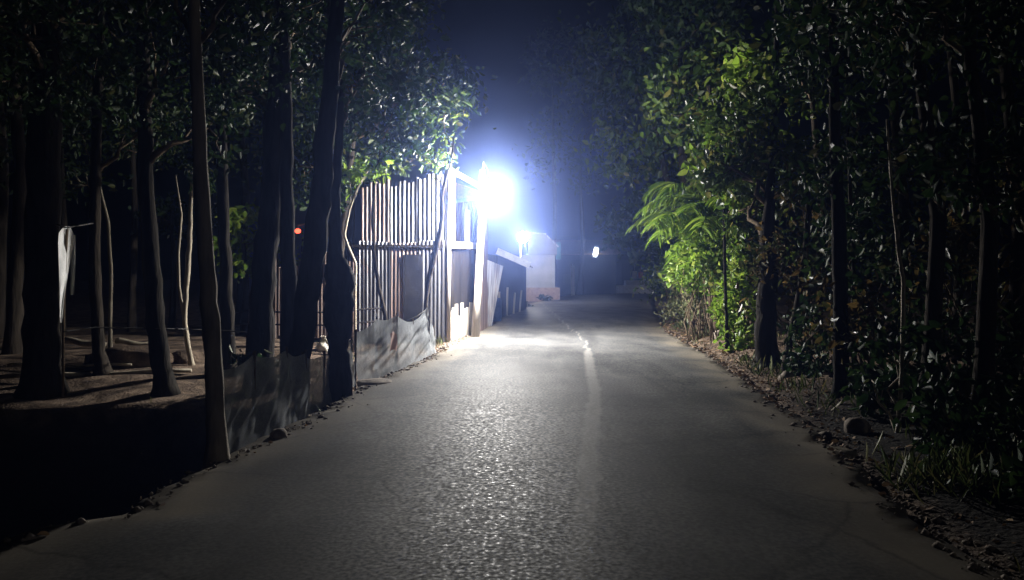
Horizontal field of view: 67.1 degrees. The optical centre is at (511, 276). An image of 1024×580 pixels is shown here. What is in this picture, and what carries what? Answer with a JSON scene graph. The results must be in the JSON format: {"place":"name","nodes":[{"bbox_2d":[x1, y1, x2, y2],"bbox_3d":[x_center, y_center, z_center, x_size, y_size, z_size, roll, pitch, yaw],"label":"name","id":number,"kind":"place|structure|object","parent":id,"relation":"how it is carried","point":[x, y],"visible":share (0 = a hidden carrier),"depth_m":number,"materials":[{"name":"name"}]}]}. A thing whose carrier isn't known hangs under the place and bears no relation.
{"place":"outdoors","nodes":[
{"label":"outdoors","id":0,"kind":"place"},
{"bbox_2d":[295,223,304,233],"bbox_3d":[-5.953,-1.380,21.837,0.354,0.317,0.158,0,0,-22],"label":"red lamp","id":1,"kind":"object","parent":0,"point":[297,230],"visible":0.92,"depth_m":21.77,"materials":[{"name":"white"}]},
{"bbox_2d":[0,290,1013,579],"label":"road","id":2,"kind":"structure","parent":0,"point":[610,436],"depth_m":5.52,"materials":[{"name":"grey asphalt"}]},
{"bbox_2d":[269,428,286,438],"bbox_3d":[-2.268,1.548,7.497,0.168,0.158,0.218,0,0,-13],"label":"stone","id":3,"kind":"object","parent":2,"relation":"on","point":[277,433],"visible":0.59,"depth_m":7.43,"materials":[{"name":"grey stone"}]},
{"bbox_2d":[357,378,391,386],"bbox_3d":[-2.017,1.556,11.277,0.505,0.147,0.588,0,0,0],"label":"log","id":4,"kind":"object","parent":2,"relation":"on","point":[373,381],"visible":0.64,"depth_m":11.13,"materials":[{"name":"wood"}]},
{"bbox_2d":[471,161,500,336],"bbox_3d":[-0.696,-0.642,19.038,0.495,4.498,2.024,0,0,-15],"label":"street lamp","id":5,"kind":"object","parent":2,"relation":"on","point":[490,188],"visible":0.99,"depth_m":19.82,"materials":[{"name":"grey metal"}]},
{"bbox_2d":[487,260,502,325],"bbox_3d":[-0.696,0.519,23.936,0.285,2.163,1.545,0,0,23],"label":"tin sheet","id":6,"kind":"object","parent":2,"relation":"on","point":[494,272],"visible":0.65,"depth_m":24.08,"materials":[{"name":"silver metal"}]},
{"bbox_2d":[0,278,1023,579],"bbox_3d":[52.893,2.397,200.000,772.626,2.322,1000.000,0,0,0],"label":"ground","id":7,"kind":"structure","parent":0,"point":[96,446],"depth_m":11.85,"materials":[{"name":"soil"}]},
{"bbox_2d":[0,0,117,337],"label":"tree","id":8,"kind":"object","parent":7,"relation":"on","point":[4,193],"visible":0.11,"depth_m":20.94,"materials":[{"name":"brown plant"}]},
{"bbox_2d":[0,0,133,354],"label":"tree","id":9,"kind":"object","parent":7,"relation":"on","point":[12,341],"visible":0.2,"depth_m":16.90,"materials":[{"name":"brown plant"}]},
{"bbox_2d":[7,363,131,366],"bbox_3d":[-8.444,1.681,14.753,2.420,0.094,0.062,0,0,2],"label":"log","id":10,"kind":"object","parent":7,"relation":"on","point":[77,365],"visible":0.52,"depth_m":14.72,"materials":[{"name":"brown wood"}]},
{"bbox_2d":[65,337,106,346],"bbox_3d":[-8.804,1.339,15.895,0.982,0.204,0.141,0,0,12],"label":"log","id":11,"kind":"object","parent":7,"relation":"on","point":[76,341],"visible":0.59,"depth_m":15.86,"materials":[{"name":"brown wood"}]},
{"bbox_2d":[61,154,112,347],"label":"sapling","id":12,"kind":"object","parent":7,"relation":"on","point":[70,173],"visible":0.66,"depth_m":15.57,"materials":[{"name":"brown plant"}]},
{"bbox_2d":[0,32,175,337],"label":"tree","id":13,"kind":"object","parent":7,"relation":"on","point":[5,159],"visible":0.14,"depth_m":19.97,"materials":[{"name":"green plant"}]},
{"bbox_2d":[0,0,189,399],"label":"tree","id":14,"kind":"object","parent":7,"relation":"on","point":[42,90],"visible":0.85,"depth_m":12.66,"materials":[{"name":"black plant"}]},
{"bbox_2d":[55,223,93,397],"bbox_3d":[-7.554,0.505,13.307,0.267,3.012,1.788,0,0,-16],"label":"hanging cloth","id":15,"kind":"object","parent":14,"relation":"hanging from","point":[66,244],"visible":1,"depth_m":12.73,"materials":[{"name":"fabric"}]},
{"bbox_2d":[2,0,189,375],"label":"tree","id":16,"kind":"object","parent":7,"relation":"on","point":[102,366],"visible":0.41,"depth_m":14.13,"materials":[{"name":"brown plant"}]},
{"bbox_2d":[0,369,191,378],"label":"log","id":17,"kind":"object","parent":7,"relation":"on","point":[67,374],"visible":0.56,"depth_m":14.14,"materials":[{"name":"brown wood"}]},
{"bbox_2d":[5,38,189,331],"bbox_3d":[-12.917,-2.914,24.377,6.599,9.733,4.152,0,0,0],"label":"tree","id":18,"kind":"object","parent":7,"relation":"on","point":[132,317],"visible":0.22,"depth_m":23.93,"materials":[{"name":"brown plant"}]},
{"bbox_2d":[84,345,172,367],"bbox_3d":[-7.523,1.614,15.178,1.484,0.554,1.059,0,0,-32],"label":"earth heap","id":19,"kind":"object","parent":7,"relation":"on","point":[136,355],"visible":0.46,"depth_m":14.82,"materials":[{"name":"soil"}]},
{"bbox_2d":[115,338,147,344],"bbox_3d":[-7.867,1.391,16.249,0.892,0.230,0.120,0,0,-6],"label":"log","id":20,"kind":"object","parent":7,"relation":"on","point":[123,341],"visible":0.59,"depth_m":16.19,"materials":[{"name":"wood"}]},
{"bbox_2d":[48,0,278,396],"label":"tree","id":21,"kind":"object","parent":7,"relation":"on","point":[164,384],"visible":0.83,"depth_m":12.77,"materials":[{"name":"black plant"}]},
{"bbox_2d":[63,327,263,333],"bbox_3d":[-5.995,0.928,13.674,2.969,0.181,2.500,0,0,-20],"label":"rope","id":22,"kind":"object","parent":21,"relation":"attached to","point":[145,328],"visible":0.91,"depth_m":13.54,"materials":[{"name":"fabric"}]},
{"bbox_2d":[128,191,217,329],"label":"tree","id":23,"kind":"object","parent":7,"relation":"on","point":[162,210],"visible":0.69,"depth_m":23.96,"materials":[{"name":"brown plant"}]},
{"bbox_2d":[171,350,204,363],"bbox_3d":[-6.531,1.680,15.607,0.708,0.412,0.646,0,0,-39],"label":"earth heap","id":24,"kind":"object","parent":7,"relation":"on","point":[180,357],"visible":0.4,"depth_m":15.40,"materials":[{"name":"soil"}]},
{"bbox_2d":[175,132,216,365],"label":"sapling","id":25,"kind":"object","parent":7,"relation":"on","point":[184,307],"visible":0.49,"depth_m":15.17,"materials":[{"name":"brown plant"}]},
{"bbox_2d":[110,0,300,468],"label":"tree","id":26,"kind":"object","parent":7,"relation":"on","point":[217,446],"visible":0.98,"depth_m":6.61,"materials":[{"name":"brown plant"}]},
{"bbox_2d":[161,0,307,369],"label":"tree","id":27,"kind":"object","parent":7,"relation":"on","point":[226,305],"visible":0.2,"depth_m":14.41,"materials":[{"name":"black plant"}]},
{"bbox_2d":[159,37,320,322],"bbox_3d":[-9.180,-3.232,26.945,5.922,10.377,5.330,0,0,20],"label":"tree","id":28,"kind":"object","parent":7,"relation":"on","point":[243,145],"visible":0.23,"depth_m":26.83,"materials":[{"name":"green plant"}]},
{"bbox_2d":[212,198,280,333],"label":"tree","id":29,"kind":"object","parent":7,"relation":"on","point":[238,221],"visible":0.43,"depth_m":22.41,"materials":[{"name":"green plant"}]},
{"bbox_2d":[222,346,273,367],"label":"shrub","id":30,"kind":"object","parent":7,"relation":"on","point":[239,359],"visible":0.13,"depth_m":12.93,"materials":[{"name":"green plant"}]},
{"bbox_2d":[223,346,310,452],"bbox_3d":[-2.548,1.275,8.019,0.116,1.050,2.074,0,0,9],"label":"net fence","id":31,"kind":"object","parent":7,"relation":"on","point":[263,396],"visible":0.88,"depth_m":7.95,"materials":[{"name":"grey fabric"}]},
{"bbox_2d":[166,0,409,358],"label":"tree","id":32,"kind":"object","parent":7,"relation":"on","point":[263,284],"visible":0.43,"depth_m":13.05,"materials":[{"name":"black plant"}]},
{"bbox_2d":[295,228,303,265],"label":"tree","id":33,"kind":"object","parent":7,"relation":"on","point":[297,262],"visible":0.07,"depth_m":24.44,"materials":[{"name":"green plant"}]},
{"bbox_2d":[234,305,380,330],"bbox_3d":[-5.270,1.225,19.532,4.202,1.051,0.106,0,0,14],"label":"bamboo fence","id":34,"kind":"object","parent":7,"relation":"on","point":[376,307],"visible":0.21,"depth_m":19.35,"materials":[{"name":"brown wood"}]},
{"bbox_2d":[273,252,361,338],"bbox_3d":[-5.410,0.497,20.463,3.079,2.307,0.094,0,0,13],"label":"tin fence","id":35,"kind":"object","parent":7,"relation":"on","point":[320,330],"visible":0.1,"depth_m":20.38,"materials":[{"name":"grey metal"}]},
{"bbox_2d":[315,336,328,352],"bbox_3d":[-4.286,1.536,17.515,0.373,0.390,0.357,0,0,14],"label":"plastic bag","id":36,"kind":"object","parent":7,"relation":"on","point":[322,345],"visible":0.75,"depth_m":17.38,"materials":[{"name":"white plastic"}]},
{"bbox_2d":[243,14,432,410],"bbox_3d":[-2.407,-0.560,10.501,2.563,5.602,2.324,0,0,0],"label":"tree","id":37,"kind":"object","parent":7,"relation":"on","point":[340,285],"visible":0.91,"depth_m":10.09,"materials":[{"name":"black plant"}]},
{"bbox_2d":[301,337,355,412],"bbox_3d":[-2.375,1.335,10.195,0.126,0.930,2.106,0,0,4],"label":"net fence","id":38,"kind":"object","parent":37,"relation":"attached to","point":[318,382],"visible":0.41,"depth_m":9.70,"materials":[{"name":"grey fabric"}]},
{"bbox_2d":[249,0,435,353],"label":"tree","id":39,"kind":"object","parent":7,"relation":"on","point":[287,243],"visible":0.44,"depth_m":12.52,"materials":[{"name":"black plant"}]},
{"bbox_2d":[233,0,484,358],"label":"tree","id":40,"kind":"object","parent":7,"relation":"on","point":[309,282],"visible":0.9,"depth_m":9.53,"materials":[{"name":"black plant"}]},
{"bbox_2d":[293,50,427,260],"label":"tree","id":41,"kind":"object","parent":7,"relation":"on","point":[350,231],"visible":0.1,"depth_m":27.88,"materials":[{"name":"green plant"}]},
{"bbox_2d":[238,0,497,256],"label":"tree","id":42,"kind":"object","parent":7,"relation":"on","point":[350,138],"visible":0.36,"depth_m":17.69,"materials":[{"name":"green plant"}]},
{"bbox_2d":[341,156,396,351],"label":"sapling","id":43,"kind":"object","parent":7,"relation":"on","point":[357,171],"visible":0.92,"depth_m":17.56,"materials":[{"name":"brown plant"}]},
{"bbox_2d":[354,303,435,389],"bbox_3d":[-1.911,1.140,13.567,0.185,1.220,4.600,0,0,8],"label":"net fence","id":44,"kind":"object","parent":7,"relation":"on","point":[382,348],"visible":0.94,"depth_m":12.83,"materials":[{"name":"grey fabric"}]},
{"bbox_2d":[345,38,481,319],"bbox_3d":[-2.247,-1.704,17.234,3.134,6.926,2.568,0,0,0],"label":"sapling","id":45,"kind":"object","parent":7,"relation":"on","point":[409,140],"visible":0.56,"depth_m":16.90,"materials":[{"name":"green plant"}]},
{"bbox_2d":[345,143,487,341],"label":"fence","id":46,"kind":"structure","parent":7,"relation":"on","point":[406,219],"depth_m":19.90,"materials":[{"name":"grey metal"}]},
{"bbox_2d":[451,249,473,340],"bbox_3d":[-1.322,0.462,20.364,0.053,2.344,1.660,0,0,20],"label":"door","id":47,"kind":"structure","parent":46,"relation":"in","point":[462,261],"depth_m":20.34,"materials":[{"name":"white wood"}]},
{"bbox_2d":[387,76,495,310],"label":"sapling","id":48,"kind":"object","parent":7,"relation":"on","point":[440,165],"visible":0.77,"depth_m":17.84,"materials":[{"name":"green plant"}]},
{"bbox_2d":[493,298,501,321],"bbox_3d":[-0.621,1.195,27.076,0.549,0.910,0.545,0,0,0],"label":"plastic drum","id":49,"kind":"object","parent":7,"relation":"on","point":[498,313],"visible":0.4,"depth_m":26.87,"materials":[{"name":"blue plastic"}]},
{"bbox_2d":[488,248,532,316],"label":"shack","id":50,"kind":"structure","parent":7,"relation":"on","point":[512,292],"depth_m":31.61,"materials":[{"name":"grey wood"}]},
{"bbox_2d":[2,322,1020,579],"bbox_3d":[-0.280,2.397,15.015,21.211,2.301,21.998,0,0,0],"label":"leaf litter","id":51,"kind":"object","parent":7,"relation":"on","point":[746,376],"visible":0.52,"depth_m":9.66,"materials":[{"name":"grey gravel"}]},
{"bbox_2d":[518,230,527,257],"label":"street lamp","id":52,"kind":"object","parent":7,"relation":"on","point":[522,236],"visible":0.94,"depth_m":45.53,"materials":[{"name":"metal"}]},
{"bbox_2d":[521,232,560,300],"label":"hut","id":53,"kind":"object","parent":7,"relation":"on","point":[543,251],"visible":0.89,"depth_m":52.00,"materials":[{"name":"grey paint"}]},
{"bbox_2d":[536,293,552,300],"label":"shrub","id":54,"kind":"object","parent":7,"relation":"on","point":[540,296],"visible":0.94,"depth_m":49.08,"materials":[{"name":"green plant"}]},
{"bbox_2d":[517,16,607,239],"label":"tree","id":55,"kind":"object","parent":7,"relation":"on","point":[531,61],"visible":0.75,"depth_m":69.55,"materials":[{"name":"green plant"}]},
{"bbox_2d":[571,264,574,294],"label":"gate post","id":56,"kind":"object","parent":7,"relation":"on","point":[572,279],"visible":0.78,"depth_m":64.94,"materials":[{"name":"concrete"}]},
{"bbox_2d":[512,80,638,294],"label":"tree","id":57,"kind":"object","parent":7,"relation":"on","point":[580,288],"visible":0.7,"depth_m":65.80,"materials":[{"name":"green plant"}]},
{"bbox_2d":[150,318,1023,571],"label":"grass","id":58,"kind":"structure","parent":7,"relation":"on","point":[960,468],"depth_m":5.92,"materials":[{"name":"green plant"}]},
{"bbox_2d":[553,240,620,295],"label":"house","id":59,"kind":"structure","parent":7,"relation":"on","point":[599,274],"depth_m":66.50,"materials":[{"name":"concrete"}]},
{"bbox_2d":[562,273,575,284],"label":"window","id":60,"kind":"structure","parent":59,"relation":"in","point":[566,277],"depth_m":66.44,"materials":[{"name":"grey glass"}]},
{"bbox_2d":[586,271,598,294],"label":"door","id":61,"kind":"structure","parent":59,"relation":"in","point":[592,277],"depth_m":66.44,"materials":[{"name":"blue wood"}]},
{"bbox_2d":[592,246,598,257],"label":"tube light","id":62,"kind":"object","parent":59,"relation":"attached to","point":[595,251],"visible":1,"depth_m":66.17,"materials":[{"name":"white"}]},
{"bbox_2d":[531,0,686,308],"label":"tree","id":63,"kind":"object","parent":7,"relation":"on","point":[601,75],"visible":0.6,"depth_m":35.64,"materials":[{"name":"green plant"}]},
{"bbox_2d":[593,165,672,300],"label":"tree","id":64,"kind":"object","parent":7,"relation":"on","point":[625,242],"visible":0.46,"depth_m":48.36,"materials":[{"name":"green plant"}]},
{"bbox_2d":[616,280,653,293],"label":"concrete ledge","id":65,"kind":"object","parent":7,"relation":"on","point":[628,286],"visible":0.43,"depth_m":71.00,"materials":[{"name":"grey paint"}]},
{"bbox_2d":[638,268,666,299],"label":"shrub","id":66,"kind":"object","parent":7,"relation":"on","point":[654,290],"visible":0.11,"depth_m":41.26,"materials":[{"name":"green plant"}]},
{"bbox_2d":[574,56,731,310],"bbox_3d":[5.790,-3.672,29.916,5.774,10.698,5.165,0,0,-19],"label":"tree","id":67,"kind":"object","parent":7,"relation":"on","point":[646,169],"visible":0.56,"depth_m":30.29,"materials":[{"name":"green plant"}]},
{"bbox_2d":[630,240,685,315],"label":"shrub","id":68,"kind":"object","parent":7,"relation":"on","point":[657,270],"visible":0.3,"depth_m":29.36,"materials":[{"name":"green plant"}]},
{"bbox_2d":[633,165,704,281],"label":"tree","id":69,"kind":"object","parent":7,"relation":"on","point":[651,231],"visible":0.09,"depth_m":32.67,"materials":[{"name":"green plant"}]},
{"bbox_2d":[654,274,703,329],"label":"shrub","id":70,"kind":"object","parent":7,"relation":"on","point":[670,312],"visible":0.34,"depth_m":23.43,"materials":[{"name":"green plant"}]},
{"bbox_2d":[586,0,773,320],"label":"tree","id":71,"kind":"object","parent":7,"relation":"on","point":[726,11],"visible":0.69,"depth_m":27.80,"materials":[{"name":"green plant"}]},
{"bbox_2d":[658,233,727,340],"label":"shrub","id":72,"kind":"object","parent":7,"relation":"on","point":[676,273],"visible":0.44,"depth_m":18.90,"materials":[{"name":"green plant"}]},
{"bbox_2d":[624,181,763,330],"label":"palm","id":73,"kind":"object","parent":7,"relation":"on","point":[689,216],"visible":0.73,"depth_m":18.61,"materials":[{"name":"green plant"}]},
{"bbox_2d":[670,262,723,335],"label":"shrub","id":74,"kind":"object","parent":7,"relation":"on","point":[685,303],"visible":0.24,"depth_m":20.16,"materials":[{"name":"green plant"}]},
{"bbox_2d":[660,222,743,342],"bbox_3d":[4.384,0.134,17.639,2.049,2.833,1.995,0,0,0],"label":"shrub","id":75,"kind":"object","parent":7,"relation":"on","point":[693,247],"visible":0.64,"depth_m":17.48,"materials":[{"name":"green plant"}]},
{"bbox_2d":[638,22,794,330],"bbox_3d":[5.866,-2.935,22.138,4.171,9.219,3.778,0,0,29],"label":"tree","id":76,"kind":"object","parent":7,"relation":"on","point":[714,71],"visible":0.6,"depth_m":22.04,"materials":[{"name":"green plant"}]},
{"bbox_2d":[677,46,771,348],"bbox_3d":[4.332,-1.566,15.361,1.639,6.036,2.304,0,0,27],"label":"tree","id":77,"kind":"object","parent":7,"relation":"on","point":[735,62],"visible":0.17,"depth_m":15.29,"materials":[{"name":"green plant"}]},
{"bbox_2d":[692,212,759,330],"bbox_3d":[4.807,-0.023,17.062,1.662,3.090,2.404,0,0,25],"label":"shrub","id":78,"kind":"object","parent":7,"relation":"on","point":[714,267],"visible":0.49,"depth_m":16.72,"materials":[{"name":"green plant"}]},
{"bbox_2d":[706,234,756,351],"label":"shrub","id":79,"kind":"object","parent":7,"relation":"on","point":[737,339],"visible":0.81,"depth_m":15.78,"materials":[{"name":"green plant"}]},
{"bbox_2d":[705,209,783,324],"bbox_3d":[5.673,-0.281,19.416,2.403,3.580,2.632,0,0,9],"label":"shrub","id":80,"kind":"object","parent":7,"relation":"on","point":[752,241],"visible":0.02,"depth_m":19.21,"materials":[{"name":"green plant"}]},
{"bbox_2d":[678,0,850,369],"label":"tree","id":81,"kind":"object","parent":7,"relation":"on","point":[764,156],"visible":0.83,"depth_m":13.46,"materials":[{"name":"green plant"}]},
{"bbox_2d":[733,220,831,360],"bbox_3d":[4.690,0.282,13.062,1.566,2.528,1.890,0,0,0],"label":"shrub","id":82,"kind":"object","parent":7,"relation":"on","point":[783,262],"visible":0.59,"depth_m":13.13,"materials":[{"name":"green plant"}]},
{"bbox_2d":[778,371,794,379],"bbox_3d":[4.267,1.568,12.007,0.251,0.231,0.272,0,0,-44],"label":"stone","id":83,"kind":"object","parent":7,"relation":"on","point":[786,374],"visible":0.36,"depth_m":11.95,"materials":[{"name":"grey stone"}]},
{"bbox_2d":[748,0,867,344],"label":"tree","id":84,"kind":"object","parent":7,"relation":"on","point":[814,125],"visible":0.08,"depth_m":16.45,"materials":[{"name":"green plant"}]},
{"bbox_2d":[773,179,857,373],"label":"sapling","id":85,"kind":"object","parent":7,"relation":"on","point":[801,279],"visible":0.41,"depth_m":12.56,"materials":[{"name":"green plant"}]},
{"bbox_2d":[776,284,858,379],"bbox_3d":[4.603,0.885,11.665,1.246,1.570,1.492,0,0,22],"label":"shrub","id":86,"kind":"object","parent":7,"relation":"on","point":[800,358],"visible":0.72,"depth_m":11.65,"materials":[{"name":"green plant"}]},
{"bbox_2d":[819,431,832,440],"bbox_3d":[3.080,1.582,7.612,0.135,0.124,0.132,0,0,0],"label":"stone","id":87,"kind":"object","parent":7,"relation":"on","point":[829,436],"visible":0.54,"depth_m":7.57,"materials":[{"name":"grey stone"}]},
{"bbox_2d":[754,0,934,397],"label":"tree","id":88,"kind":"object","parent":7,"relation":"on","point":[835,188],"visible":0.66,"depth_m":9.65,"materials":[{"name":"black plant"}]},
{"bbox_2d":[809,97,887,384],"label":"sapling","id":89,"kind":"object","parent":7,"relation":"on","point":[856,228],"visible":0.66,"depth_m":10.29,"materials":[{"name":"green plant"}]},
{"bbox_2d":[810,274,899,371],"bbox_3d":[4.345,0.734,9.803,1.103,1.550,1.315,0,0,14],"label":"shrub","id":90,"kind":"object","parent":7,"relation":"on","point":[864,299],"visible":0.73,"depth_m":9.56,"materials":[{"name":"green plant"}]},
{"bbox_2d":[844,417,870,433],"bbox_3d":[3.540,1.544,7.909,0.276,0.206,0.233,0,0,0],"label":"stone","id":91,"kind":"object","parent":7,"relation":"on","point":[856,425],"visible":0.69,"depth_m":7.84,"materials":[{"name":"grey stone"}]},
{"bbox_2d":[786,163,929,364],"bbox_3d":[5.434,-0.205,11.562,2.419,3.169,1.899,0,0,0],"label":"shrub","id":92,"kind":"object","parent":7,"relation":"on","point":[855,192],"visible":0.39,"depth_m":11.39,"materials":[{"name":"green plant"}]},
{"bbox_2d":[843,357,908,416],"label":"shrub","id":93,"kind":"object","parent":7,"relation":"on","point":[867,407],"visible":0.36,"depth_m":8.52,"materials":[{"name":"green plant"}]},
{"bbox_2d":[784,0,981,360],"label":"tree","id":94,"kind":"object","parent":7,"relation":"on","point":[902,196],"visible":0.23,"depth_m":11.42,"materials":[{"name":"green plant"}]},
{"bbox_2d":[744,0,1023,402],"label":"tree","id":95,"kind":"object","parent":7,"relation":"on","point":[936,264],"visible":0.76,"depth_m":8.33,"materials":[{"name":"green plant"}]},
{"bbox_2d":[840,119,947,432],"bbox_3d":[3.837,0.022,7.956,0.908,3.183,1.115,0,0,0],"label":"sapling","id":96,"kind":"object","parent":7,"relation":"on","point":[865,383],"visible":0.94,"depth_m":7.71,"materials":[{"name":"green plant"}]},
{"bbox_2d":[771,0,1023,411],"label":"tree","id":97,"kind":"object","parent":7,"relation":"on","point":[982,184],"visible":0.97,"depth_m":7.53,"materials":[{"name":"green plant"}]},
{"bbox_2d":[800,208,1023,386],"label":"shrub","id":98,"kind":"object","parent":7,"relation":"on","point":[918,303],"visible":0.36,"depth_m":9.87,"materials":[{"name":"green plant"}]},
{"bbox_2d":[840,0,1003,360],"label":"tree","id":99,"kind":"object","parent":7,"relation":"on","point":[958,145],"visible":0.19,"depth_m":12.44,"materials":[{"name":"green plant"}]},
{"bbox_2d":[857,0,1023,385],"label":"tree","id":100,"kind":"object","parent":7,"relation":"on","point":[1017,251],"visible":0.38,"depth_m":9.43,"materials":[{"name":"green plant"}]},
{"bbox_2d":[871,286,1023,403],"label":"shrub","id":101,"kind":"object","parent":7,"relation":"on","point":[1002,339],"visible":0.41,"depth_m":8.54,"materials":[{"name":"green plant"}]},
{"bbox_2d":[873,160,1023,382],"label":"shrub","id":102,"kind":"object","parent":7,"relation":"on","point":[957,244],"visible":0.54,"depth_m":9.33,"materials":[{"name":"green plant"}]},
{"bbox_2d":[892,360,1015,453],"bbox_3d":[3.889,1.191,6.923,1.264,0.853,0.992,0,0,-43],"label":"shrub","id":103,"kind":"object","parent":7,"relation":"on","point":[932,397],"visible":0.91,"depth_m":6.85,"materials":[{"name":"green plant"}]},
{"bbox_2d":[933,377,1023,467],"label":"shrub","id":104,"kind":"object","parent":7,"relation":"on","point":[1005,440],"visible":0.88,"depth_m":6.45,"materials":[{"name":"green plant"}]},
{"bbox_2d":[934,365,1023,434],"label":"shrub","id":105,"kind":"object","parent":7,"relation":"on","point":[970,425],"visible":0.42,"depth_m":7.22,"materials":[{"name":"green plant"}]},
{"bbox_2d":[979,449,1023,511],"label":"shrub","id":106,"kind":"object","parent":7,"relation":"on","point":[1015,475],"visible":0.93,"depth_m":5.14,"materials":[{"name":"green plant"}]},
{"bbox_2d":[0,0,1023,280],"label":"sky","id":107,"kind":"structure","parent":0,"point":[491,34],"materials":[{"name":"black"}]},
{"bbox_2d":[616,249,664,289],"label":"house","id":108,"kind":"structure","parent":0,"point":[624,267],"depth_m":92.00,"materials":[{"name":"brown wood"}]}
]}

